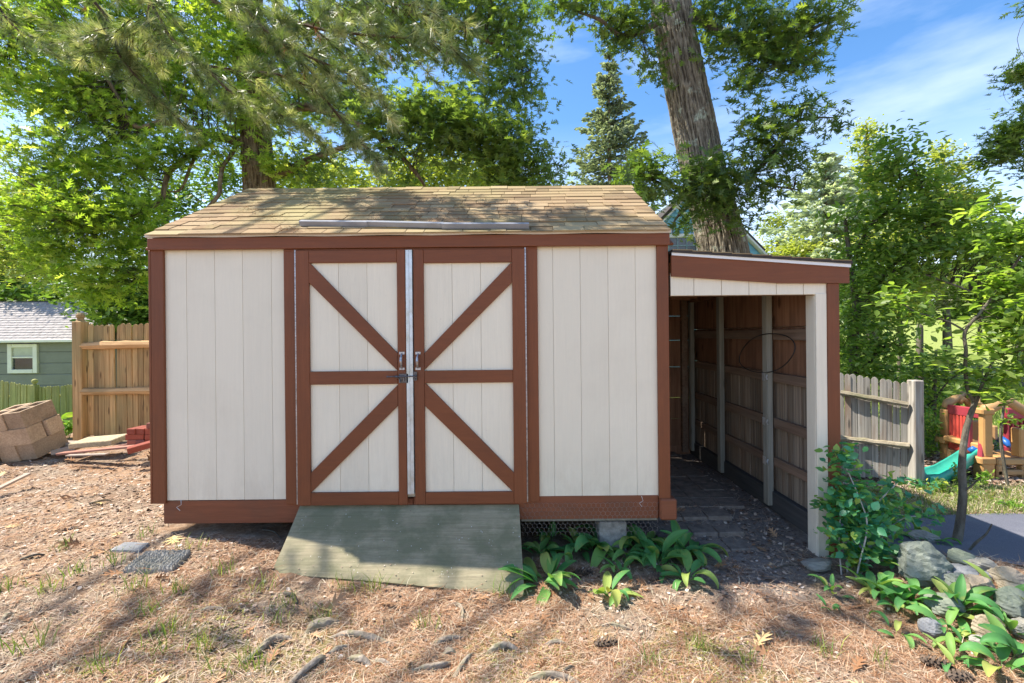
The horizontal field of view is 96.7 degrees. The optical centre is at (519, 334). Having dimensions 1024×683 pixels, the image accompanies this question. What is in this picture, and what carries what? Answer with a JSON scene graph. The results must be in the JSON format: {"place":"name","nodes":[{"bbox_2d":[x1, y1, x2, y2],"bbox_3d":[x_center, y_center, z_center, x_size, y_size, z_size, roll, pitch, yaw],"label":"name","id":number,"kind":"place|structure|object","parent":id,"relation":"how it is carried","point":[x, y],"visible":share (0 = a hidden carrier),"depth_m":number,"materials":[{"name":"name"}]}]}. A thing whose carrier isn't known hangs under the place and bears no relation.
{"place":"outdoors","nodes":[
{"label":"outdoors","id":0,"kind":"place"},
{"bbox_2d":[0,310,1023,682],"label":"ground","id":1,"kind":"structure","parent":0,"point":[282,530],"depth_m":2.69,"materials":[{"name":"soil"}]},
{"bbox_2d":[0,446,21,461],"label":"concrete block","id":2,"kind":"object","parent":1,"relation":"on","point":[9,454],"depth_m":5.03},
{"bbox_2d":[0,421,46,447],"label":"concrete block","id":3,"kind":"object","parent":2,"relation":"on","point":[33,433],"depth_m":5.01,"materials":[{"name":"concrete"}]},
{"bbox_2d":[3,400,56,429],"bbox_3d":[-5.536,0.904,5.151,0.185,0.183,0.373,-8,13,-1],"label":"concrete block","id":4,"kind":"object","parent":3,"relation":"on","point":[29,415],"depth_m":5.08,"materials":[{"name":"concrete"}]},
{"bbox_2d":[41,414,64,435],"bbox_3d":[-5.585,1.073,5.277,0.373,0.183,0.185,-9,13,-5],"label":"concrete block","id":5,"kind":"object","parent":2,"relation":"on","point":[52,425],"depth_m":5.26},
{"bbox_2d":[0,379,72,422],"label":"picket fence","id":6,"kind":"object","parent":1,"relation":"on","point":[12,394],"visible":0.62,"depth_m":8.99,"materials":[{"name":"wood"}]},
{"bbox_2d":[0,124,75,292],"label":"maple tree","id":7,"kind":"object","parent":1,"relation":"on","point":[14,267],"visible":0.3,"depth_m":18.70,"materials":[{"name":"green plant"}]},
{"bbox_2d":[16,429,67,459],"bbox_3d":[-5.484,1.262,5.233,0.185,0.183,0.373,-7,13,1],"label":"concrete block","id":8,"kind":"object","parent":1,"relation":"on","point":[43,446],"depth_m":5.14,"materials":[{"name":"concrete"}]},
{"bbox_2d":[0,221,86,300],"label":"maple tree","id":9,"kind":"object","parent":1,"relation":"on","point":[15,293],"visible":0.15,"depth_m":21.31,"materials":[{"name":"green plant"}]},
{"bbox_2d":[0,301,116,415],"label":"grey house","id":10,"kind":"structure","parent":1,"relation":"on","point":[35,339],"depth_m":15.98,"materials":[{"name":"wood"}]},
{"bbox_2d":[7,344,38,372],"bbox_3d":[-17.420,0.844,15.950,1.037,1.020,0.100,-1,0,0],"label":"window","id":11,"kind":"structure","parent":10,"relation":"in","point":[21,358],"depth_m":15.94,"materials":[{"name":"white glass"}]},
{"bbox_2d":[33,253,148,335],"bbox_3d":[-13.915,0.073,15.477,5.731,6.299,4.214,-1,0,0],"label":"maple tree","id":12,"kind":"object","parent":1,"relation":"on","point":[132,316],"visible":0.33,"depth_m":14.59,"materials":[{"name":"green plant"}]},
{"bbox_2d":[56,445,131,454],"bbox_3d":[-4.463,1.239,4.930,1.199,0.022,0.090,-7,-1,7],"label":"plank","id":13,"kind":"object","parent":1,"relation":"on","point":[93,450],"visible":0.58,"depth_m":4.92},
{"bbox_2d":[68,434,125,448],"bbox_3d":[-4.846,1.229,5.250,0.420,0.060,0.320,-3,3,-12],"label":"paving slab","id":14,"kind":"object","parent":13,"relation":"on","point":[104,440],"depth_m":5.14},
{"bbox_2d":[72,313,149,440],"bbox_3d":[-5.218,0.621,5.972,1.225,1.819,0.141,-1,0,0],"label":"stockade fence","id":15,"kind":"object","parent":1,"relation":"on","point":[102,405],"visible":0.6,"depth_m":5.99,"materials":[{"name":"wood"}]},
{"bbox_2d":[109,542,149,552],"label":"stepping stone","id":16,"kind":"object","parent":1,"relation":"on","point":[126,546],"visible":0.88,"depth_m":2.94,"materials":[{"name":"stone"}]},
{"bbox_2d":[122,549,190,574],"bbox_3d":[-2.212,1.395,2.796,0.322,0.071,0.236,-1,0,0],"label":"stepping stone","id":17,"kind":"object","parent":1,"relation":"on","point":[164,561],"visible":0.94,"depth_m":2.76,"materials":[{"name":"stone"}]},
{"bbox_2d":[101,148,241,260],"bbox_3d":[-13.388,-2.154,18.082,6.722,10.740,3.690,-1,0,0],"label":"maple tree","id":18,"kind":"object","parent":1,"relation":"on","point":[186,195],"visible":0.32,"depth_m":17.73,"materials":[{"name":"green plant"}]},
{"bbox_2d":[0,0,490,183],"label":"pine tree","id":19,"kind":"object","parent":1,"relation":"on","point":[103,33],"visible":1,"depth_m":3.98,"materials":[{"name":"green plant"}]},
{"bbox_2d":[241,633,291,662],"bbox_3d":[-1.215,1.496,2.178,0.069,0.079,0.248,-1,0,29],"label":"surface root","id":20,"kind":"object","parent":1,"relation":"on","point":[268,640],"visible":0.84,"depth_m":2.18,"materials":[{"name":"beige plant"}]},
{"bbox_2d":[0,0,585,319],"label":"oak tree","id":21,"kind":"object","parent":1,"relation":"on","point":[448,126],"visible":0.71,"depth_m":8.20,"materials":[{"name":"green plant"}]},
{"bbox_2d":[289,654,326,682],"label":"surface root","id":22,"kind":"object","parent":1,"relation":"on","point":[313,662],"visible":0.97,"depth_m":2.05,"materials":[{"name":"beige plant"}]},
{"bbox_2d":[305,617,340,633],"bbox_3d":[-1.024,1.502,2.360,0.176,0.067,0.064,-1,0,-31],"label":"surface root","id":23,"kind":"object","parent":1,"relation":"on","point":[325,622],"visible":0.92,"depth_m":2.34,"materials":[{"name":"beige plant"}]},
{"bbox_2d":[272,137,383,188],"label":"maple tree","id":24,"kind":"object","parent":1,"relation":"on","point":[351,182],"visible":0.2,"depth_m":16.66,"materials":[{"name":"green plant"}]},
{"bbox_2d":[330,629,395,646],"bbox_3d":[-0.784,1.524,2.287,0.336,0.069,0.066,-1,0,4],"label":"surface root","id":25,"kind":"object","parent":1,"relation":"on","point":[362,634],"visible":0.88,"depth_m":2.28,"materials":[{"name":"beige plant"}]},
{"bbox_2d":[273,505,523,594],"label":"plywood ramp","id":26,"kind":"structure","parent":1,"relation":"on","point":[337,546],"depth_m":2.96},
{"bbox_2d":[144,185,676,551],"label":"garden shed","id":27,"kind":"structure","parent":1,"relation":"on","point":[292,372],"depth_m":3.20,"materials":[{"name":"paint"}]},
{"bbox_2d":[294,250,415,505],"bbox_3d":[-1.135,0.298,3.160,0.846,1.775,0.096,-1,0,0],"label":"door","id":28,"kind":"structure","parent":27,"relation":"in","point":[354,341],"depth_m":3.18,"materials":[{"name":"paint"}]},
{"bbox_2d":[194,187,561,231],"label":"roof needles","id":29,"kind":"object","parent":27,"relation":"on","point":[326,209],"visible":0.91,"depth_m":3.39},
{"bbox_2d":[299,220,528,228],"bbox_3d":[-0.756,-0.779,3.204,1.642,0.107,0.078,-1,0,4],"label":"gutter section","id":30,"kind":"object","parent":27,"relation":"on","point":[452,225],"visible":1,"depth_m":3.18,"materials":[{"name":"metal"}]},
{"bbox_2d":[413,247,527,503],"bbox_3d":[-0.344,0.288,3.160,0.786,1.775,0.096,-1,0,0],"label":"door","id":31,"kind":"structure","parent":27,"relation":"in","point":[469,305],"depth_m":3.18,"materials":[{"name":"paint"}]},
{"bbox_2d":[35,583,796,682],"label":"moss patch","id":32,"kind":"object","parent":1,"relation":"on","point":[517,632],"visible":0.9,"depth_m":2.19,"materials":[{"name":"plant"}]},
{"bbox_2d":[409,661,453,673],"bbox_3d":[-0.409,1.558,2.124,0.214,0.060,0.046,-1,0,-26],"label":"surface root","id":33,"kind":"object","parent":1,"relation":"on","point":[438,665],"visible":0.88,"depth_m":2.11,"materials":[{"name":"beige plant"}]},
{"bbox_2d":[348,146,520,187],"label":"maple tree","id":34,"kind":"object","parent":1,"relation":"on","point":[436,178],"visible":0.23,"depth_m":15.53,"materials":[{"name":"green plant"}]},
{"bbox_2d":[0,519,891,681],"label":"grass tufts","id":35,"kind":"object","parent":1,"relation":"on","point":[173,623],"visible":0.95,"depth_m":2.29,"materials":[{"name":"plant"}]},
{"bbox_2d":[485,641,521,654],"bbox_3d":[-0.083,1.559,2.263,0.184,0.056,0.052,-1,0,-10],"label":"surface root","id":36,"kind":"object","parent":1,"relation":"on","point":[502,645],"visible":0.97,"depth_m":2.26,"materials":[{"name":"beige plant"}]},
{"bbox_2d":[0,523,1018,682],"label":"dry grass","id":37,"kind":"structure","parent":1,"relation":"on","point":[347,633],"depth_m":2.26,"materials":[{"name":"plant"}]},
{"bbox_2d":[0,451,1021,682],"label":"dead leaf litter","id":38,"kind":"object","parent":1,"relation":"on","point":[341,596],"visible":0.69,"depth_m":2.44,"materials":[{"name":"brown plant"}]},
{"bbox_2d":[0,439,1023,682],"bbox_3d":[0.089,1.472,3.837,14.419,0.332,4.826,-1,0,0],"label":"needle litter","id":39,"kind":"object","parent":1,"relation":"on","point":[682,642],"visible":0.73,"depth_m":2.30,"materials":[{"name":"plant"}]},
{"bbox_2d":[2,262,1022,340],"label":"wood","id":40,"kind":"object","parent":1,"relation":"on","point":[952,314],"visible":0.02,"depth_m":38.51,"materials":[{"name":"green plant"}]},
{"bbox_2d":[498,552,580,606],"bbox_3d":[0.149,1.527,2.845,0.475,0.228,0.512,-1,0,29],"label":"broad leaf plant","id":41,"kind":"object","parent":1,"relation":"on","point":[549,564],"visible":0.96,"depth_m":2.85,"materials":[{"name":"plant"}]},
{"bbox_2d":[521,537,564,557],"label":"broad leaf plant","id":42,"kind":"object","parent":1,"relation":"on","point":[538,548],"visible":0.88,"depth_m":3.25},
{"bbox_2d":[534,521,567,553],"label":"broad leaf plant","id":43,"kind":"object","parent":1,"relation":"on","point":[542,535],"visible":0.83,"depth_m":3.46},
{"bbox_2d":[522,670,580,682],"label":"surface root","id":44,"kind":"object","parent":1,"relation":"on","point":[551,674],"visible":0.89,"depth_m":2.07,"materials":[{"name":"brown plant"}]},
{"bbox_2d":[549,527,609,562],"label":"broad leaf plant","id":45,"kind":"object","parent":1,"relation":"on","point":[569,548],"visible":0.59,"depth_m":3.26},
{"bbox_2d":[562,524,629,567],"bbox_3d":[0.544,1.517,3.289,0.445,0.214,0.474,-1,0,39],"label":"broad leaf plant","id":46,"kind":"object","parent":1,"relation":"on","point":[582,540],"visible":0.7,"depth_m":3.18,"materials":[{"name":"plant"}]},
{"bbox_2d":[587,570,643,607],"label":"broad leaf plant","id":47,"kind":"object","parent":1,"relation":"on","point":[607,582],"visible":0.86,"depth_m":2.73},
{"bbox_2d":[565,53,666,210],"bbox_3d":[4.057,-5.754,21.158,5.542,14.475,5.412,-1,0,0],"label":"spruce tree","id":48,"kind":"object","parent":1,"relation":"on","point":[607,122],"visible":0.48,"depth_m":20.60,"materials":[{"name":"green plant"}]},
{"bbox_2d":[598,556,642,579],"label":"broad leaf plant","id":49,"kind":"object","parent":1,"relation":"on","point":[629,560],"visible":0.83,"depth_m":2.99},
{"bbox_2d":[606,531,647,565],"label":"broad leaf plant","id":50,"kind":"object","parent":1,"relation":"on","point":[618,552],"visible":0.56,"depth_m":3.20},
{"bbox_2d":[612,525,662,566],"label":"broad leaf plant","id":51,"kind":"object","parent":1,"relation":"on","point":[622,541],"visible":0.55,"depth_m":3.26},
{"bbox_2d":[625,523,692,582],"bbox_3d":[0.925,1.488,3.133,0.385,0.315,0.490,-1,0,-34],"label":"broad leaf plant","id":52,"kind":"object","parent":1,"relation":"on","point":[669,541],"visible":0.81,"depth_m":3.10,"materials":[{"name":"plant"}]},
{"bbox_2d":[660,549,718,590],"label":"broad leaf plant","id":53,"kind":"object","parent":1,"relation":"on","point":[695,564],"visible":0.97,"depth_m":2.92,"materials":[{"name":"plant"}]},
{"bbox_2d":[521,0,863,252],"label":"pin oak tree","id":54,"kind":"object","parent":1,"relation":"on","point":[709,192],"visible":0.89,"depth_m":6.25,"materials":[{"name":"green plant"}]},
{"bbox_2d":[660,530,728,567],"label":"broad leaf plant","id":55,"kind":"object","parent":1,"relation":"on","point":[706,548],"visible":0.59,"depth_m":3.19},
{"bbox_2d":[657,451,757,552],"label":"paver path","id":56,"kind":"structure","parent":1,"relation":"on","point":[688,478],"depth_m":3.88,"materials":[{"name":"stone"}]},
{"bbox_2d":[643,520,707,565],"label":"broad leaf plant","id":57,"kind":"object","parent":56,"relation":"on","point":[684,538],"visible":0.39,"depth_m":3.24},
{"bbox_2d":[656,201,767,329],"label":"blue house","id":58,"kind":"structure","parent":1,"relation":"on","point":[755,246],"depth_m":12.96,"materials":[{"name":"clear wood"}]},
{"bbox_2d":[668,234,697,250],"bbox_3d":[4.135,-2.075,12.945,1.952,1.567,0.070,-1,0,0],"label":"window","id":59,"kind":"structure","parent":58,"relation":"in","point":[677,244],"depth_m":12.96,"materials":[{"name":"blue glass"}]},
{"bbox_2d":[668,249,852,557],"bbox_3d":[1.685,0.544,4.424,1.244,2.276,2.571,-1,0,0],"label":"lean to","id":60,"kind":"object","parent":1,"relation":"on","point":[761,437],"visible":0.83,"depth_m":3.73,"materials":[{"name":"wood"}]},
{"bbox_2d":[753,206,812,251],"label":"maple tree","id":61,"kind":"object","parent":1,"relation":"on","point":[778,225],"visible":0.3,"depth_m":17.86,"materials":[{"name":"green plant"}]},
{"bbox_2d":[761,234,854,257],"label":"leafy shrub","id":62,"kind":"object","parent":1,"relation":"on","point":[789,249],"visible":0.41,"depth_m":13.76,"materials":[{"name":"green plant"}]},
{"bbox_2d":[800,557,831,571],"bbox_3d":[1.964,1.523,3.010,0.185,0.083,0.148,-1,0,0],"label":"rock","id":63,"kind":"object","parent":1,"relation":"on","point":[817,564],"visible":1,"depth_m":2.97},
{"bbox_2d":[758,152,936,288],"bbox_3d":[9.834,-2.189,15.052,5.085,7.584,5.431,-1,0,0],"label":"spruce tree","id":64,"kind":"object","parent":1,"relation":"on","point":[830,192],"visible":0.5,"depth_m":14.60,"materials":[{"name":"green plant"}]},
{"bbox_2d":[839,541,874,577],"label":"leafy weed","id":65,"kind":"object","parent":1,"relation":"on","point":[842,545],"visible":0.59,"depth_m":2.89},
{"bbox_2d":[838,565,904,601],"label":"broad leaf plant","id":66,"kind":"object","parent":1,"relation":"on","point":[869,575],"visible":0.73,"depth_m":2.71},
{"bbox_2d":[807,247,936,376],"bbox_3d":[8.215,-0.277,10.967,3.063,3.718,2.554,-1,0,0],"label":"leafy shrub","id":67,"kind":"object","parent":1,"relation":"on","point":[841,307],"visible":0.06,"depth_m":10.71,"materials":[{"name":"green plant"}]},
{"bbox_2d":[809,442,947,577],"bbox_3d":[2.369,1.171,2.967,1.016,0.932,0.470,-1,0,0],"label":"bramble bush","id":68,"kind":"object","parent":1,"relation":"on","point":[858,526],"visible":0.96,"depth_m":2.95,"materials":[{"name":"green plant"}]},
{"bbox_2d":[839,114,917,360],"bbox_3d":[13.156,-3.374,16.966,3.726,9.471,2.891,-1,0,0],"label":"maple tree","id":69,"kind":"object","parent":1,"relation":"on","point":[859,131],"visible":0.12,"depth_m":16.92,"materials":[{"name":"green plant"}]},
{"bbox_2d":[840,373,924,485],"bbox_3d":[3.711,1.027,4.742,0.757,1.248,0.156,-1,0,36],"label":"stockade fence","id":70,"kind":"object","parent":1,"relation":"on","point":[890,448],"visible":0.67,"depth_m":4.71,"materials":[{"name":"wood"}]},
{"bbox_2d":[855,572,931,610],"bbox_3d":[2.131,1.490,2.568,0.262,0.164,0.385,-1,0,-41],"label":"broad leaf plant","id":71,"kind":"object","parent":1,"relation":"on","point":[905,595],"visible":0.77,"depth_m":2.59,"materials":[{"name":"plant"}]},
{"bbox_2d":[869,610,926,649],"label":"broad leaf plant","id":72,"kind":"object","parent":1,"relation":"on","point":[897,626],"visible":0.96,"depth_m":2.34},
{"bbox_2d":[836,205,968,381],"bbox_3d":[10.166,-0.932,11.956,3.126,5.316,2.385,-1,0,0],"label":"maple tree","id":73,"kind":"object","parent":1,"relation":"on","point":[929,291],"visible":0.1,"depth_m":11.83,"materials":[{"name":"green plant"}]},
{"bbox_2d":[880,576,937,614],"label":"broad leaf plant","id":74,"kind":"object","parent":1,"relation":"on","point":[899,602],"visible":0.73,"depth_m":2.58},
{"bbox_2d":[815,111,1023,433],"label":"young beech","id":75,"kind":"object","parent":1,"relation":"on","point":[918,246],"visible":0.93,"depth_m":6.16,"materials":[{"name":"green plant"}]},
{"bbox_2d":[870,324,978,418],"bbox_3d":[7.668,1.041,8.457,2.077,2.488,1.768,-1,0,0],"label":"leafy shrub","id":76,"kind":"object","parent":1,"relation":"on","point":[919,351],"visible":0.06,"depth_m":8.45,"materials":[{"name":"green plant"}]},
{"bbox_2d":[896,541,953,587],"bbox_3d":[2.430,1.364,2.738,0.274,0.262,0.219,-1,0,0],"label":"rock","id":77,"kind":"object","parent":1,"relation":"on","point":[923,563],"visible":0.89,"depth_m":2.68,"materials":[{"name":"stone"}]},
{"bbox_2d":[917,616,946,637],"bbox_3d":[2.131,1.522,2.359,0.114,0.104,0.091,-1,0,0],"label":"rock","id":78,"kind":"object","parent":1,"relation":"on","point":[930,626],"visible":0.9,"depth_m":2.34,"materials":[{"name":"stone"}]},
{"bbox_2d":[841,479,1023,515],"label":"verge grass","id":79,"kind":"structure","parent":1,"relation":"on","point":[942,499],"depth_m":4.16,"materials":[{"name":"plant"}]},
{"bbox_2d":[841,442,1023,496],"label":"woodchips","id":80,"kind":"object","parent":1,"relation":"on","point":[935,458],"visible":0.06,"depth_m":4.67,"materials":[{"name":"brown wood"}]},
{"bbox_2d":[924,405,944,456],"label":"leafy weed","id":81,"kind":"object","parent":1,"relation":"on","point":[929,438],"visible":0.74,"depth_m":5.56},
{"bbox_2d":[919,654,953,669],"bbox_3d":[1.957,1.543,2.142,0.134,0.062,0.062,5,36,17],"label":"pine cone","id":82,"kind":"object","parent":1,"relation":"on","point":[933,660],"visible":0.91,"depth_m":2.13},
{"bbox_2d":[906,603,972,637],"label":"broad leaf plant","id":83,"kind":"object","parent":1,"relation":"on","point":[951,615],"visible":0.73,"depth_m":2.40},
{"bbox_2d":[861,194,1023,541],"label":"sapling","id":84,"kind":"object","parent":1,"relation":"on","point":[1009,316],"visible":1,"depth_m":3.40,"materials":[{"name":"green plant"}]},
{"bbox_2d":[908,270,976,375],"bbox_3d":[13.107,-0.260,14.051,2.402,3.555,1.514,-1,0,0],"label":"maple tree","id":85,"kind":"object","parent":1,"relation":"on","point":[943,303],"visible":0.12,"depth_m":13.96,"materials":[{"name":"green plant"}]},
{"bbox_2d":[923,592,965,619],"bbox_3d":[2.332,1.480,2.494,0.192,0.115,0.154,-1,0,0],"label":"rock","id":86,"kind":"object","parent":1,"relation":"on","point":[941,605],"visible":0.71,"depth_m":2.46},
{"bbox_2d":[892,138,1002,371],"bbox_3d":[15.120,-2.791,16.052,4.076,8.395,2.647,-1,0,0],"label":"maple tree","id":87,"kind":"object","parent":1,"relation":"on","point":[934,156],"visible":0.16,"depth_m":15.70,"materials":[{"name":"green plant"}]},
{"bbox_2d":[908,582,1000,610],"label":"broad leaf plant","id":88,"kind":"object","parent":1,"relation":"on","point":[973,595],"visible":0.67,"depth_m":2.46,"materials":[{"name":"plant"}]},
{"bbox_2d":[922,632,988,671],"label":"broad leaf plant","id":89,"kind":"object","parent":1,"relation":"on","point":[950,642],"visible":0.92,"depth_m":2.18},
{"bbox_2d":[890,349,1023,451],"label":"young beech","id":90,"kind":"object","parent":1,"relation":"on","point":[932,397],"visible":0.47,"depth_m":5.83,"materials":[{"name":"green plant"}]},
{"bbox_2d":[944,669,973,682],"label":"pine cone","id":91,"kind":"object","parent":1,"relation":"on","point":[958,675],"visible":0.97,"depth_m":2.06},
{"bbox_2d":[947,548,975,565],"bbox_3d":[2.728,1.384,2.808,0.161,0.111,0.135,-1,0,-40],"label":"rock","id":92,"kind":"object","parent":1,"relation":"on","point":[956,555],"visible":0.66,"depth_m":2.78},
{"bbox_2d":[932,617,996,656],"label":"broad leaf plant","id":93,"kind":"object","parent":1,"relation":"on","point":[962,622],"visible":0.58,"depth_m":2.31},
{"bbox_2d":[931,574,1003,619],"bbox_3d":[2.393,1.438,2.449,0.281,0.220,0.252,-1,0,45],"label":"broad leaf plant","id":94,"kind":"object","parent":1,"relation":"on","point":[960,589],"visible":0.83,"depth_m":2.48,"materials":[{"name":"plant"}]},
{"bbox_2d":[925,391,1023,484],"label":"climbing playhouse","id":95,"kind":"object","parent":1,"relation":"on","point":[982,455],"visible":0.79,"depth_m":4.83,"materials":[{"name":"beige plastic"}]},
{"bbox_2d":[934,256,1023,384],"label":"maple tree","id":96,"kind":"object","parent":1,"relation":"on","point":[964,307],"visible":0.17,"depth_m":13.00,"materials":[{"name":"green plant"}]},
{"bbox_2d":[963,574,996,599],"bbox_3d":[2.561,1.415,2.539,0.147,0.134,0.114,-1,0,12],"label":"rock","id":97,"kind":"object","parent":1,"relation":"on","point":[972,580],"visible":0.5,"depth_m":2.52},
{"bbox_2d":[968,557,997,571],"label":"rock","id":98,"kind":"object","parent":1,"relation":"on","point":[984,564],"visible":0.65,"depth_m":2.70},
{"bbox_2d":[943,206,1023,386],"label":"maple tree","id":99,"kind":"object","parent":1,"relation":"on","point":[1017,268],"visible":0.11,"depth_m":11.93,"materials":[{"name":"green plant"}]},
{"bbox_2d":[971,614,1005,635],"bbox_3d":[2.379,1.483,2.308,0.120,0.140,0.101,-1,0,-19],"label":"rock","id":100,"kind":"object","parent":1,"relation":"on","point":[976,621],"visible":0.5,"depth_m":2.31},
{"bbox_2d":[956,1,1023,185],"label":"oak tree","id":101,"kind":"object","parent":1,"relation":"on","point":[1007,143],"visible":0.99,"depth_m":5.99,"materials":[{"name":"green plant"}]},
{"bbox_2d":[957,606,1023,635],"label":"broad leaf plant","id":102,"kind":"object","parent":1,"relation":"on","point":[1011,624],"visible":0.37,"depth_m":2.28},
{"bbox_2d":[959,635,1023,676],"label":"broad leaf plant","id":103,"kind":"object","parent":1,"relation":"on","point":[1002,651],"visible":0.93,"depth_m":2.13,"materials":[{"name":"plant"}]},
{"bbox_2d":[978,610,1023,666],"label":"broad leaf plant","id":104,"kind":"object","parent":1,"relation":"on","point":[998,633],"visible":0.93,"depth_m":2.17,"materials":[{"name":"plant"}]},
{"bbox_2d":[987,566,1023,583],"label":"rock","id":105,"kind":"object","parent":1,"relation":"on","point":[1009,574],"visible":0.88,"depth_m":2.60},
{"bbox_2d":[988,378,1023,486],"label":"sapling","id":106,"kind":"object","parent":1,"relation":"on","point":[1005,421],"visible":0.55,"depth_m":4.54,"materials":[{"name":"green plant"}]},
{"bbox_2d":[993,585,1023,618],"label":"rock","id":107,"kind":"object","parent":1,"relation":"on","point":[1008,600],"visible":0.8,"depth_m":2.39,"materials":[{"name":"stone"}]},
{"bbox_2d":[0,0,1023,299],"label":"sky","id":108,"kind":"structure","parent":0,"point":[925,60],"materials":[{"name":"blue"}]},
{"bbox_2d":[670,377,1023,449],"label":"lawn grass","id":109,"kind":"structure","parent":0,"point":[998,412],"depth_m":9.61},
{"bbox_2d":[908,530,940,542],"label":"rock","id":110,"kind":"object","parent":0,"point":[916,535],"visible":0.72,"depth_m":3.35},
{"bbox_2d":[841,513,1023,565],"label":"driveway","id":111,"kind":"structure","parent":0,"point":[1003,538],"depth_m":3.45,"materials":[{"name":"asphalt"}]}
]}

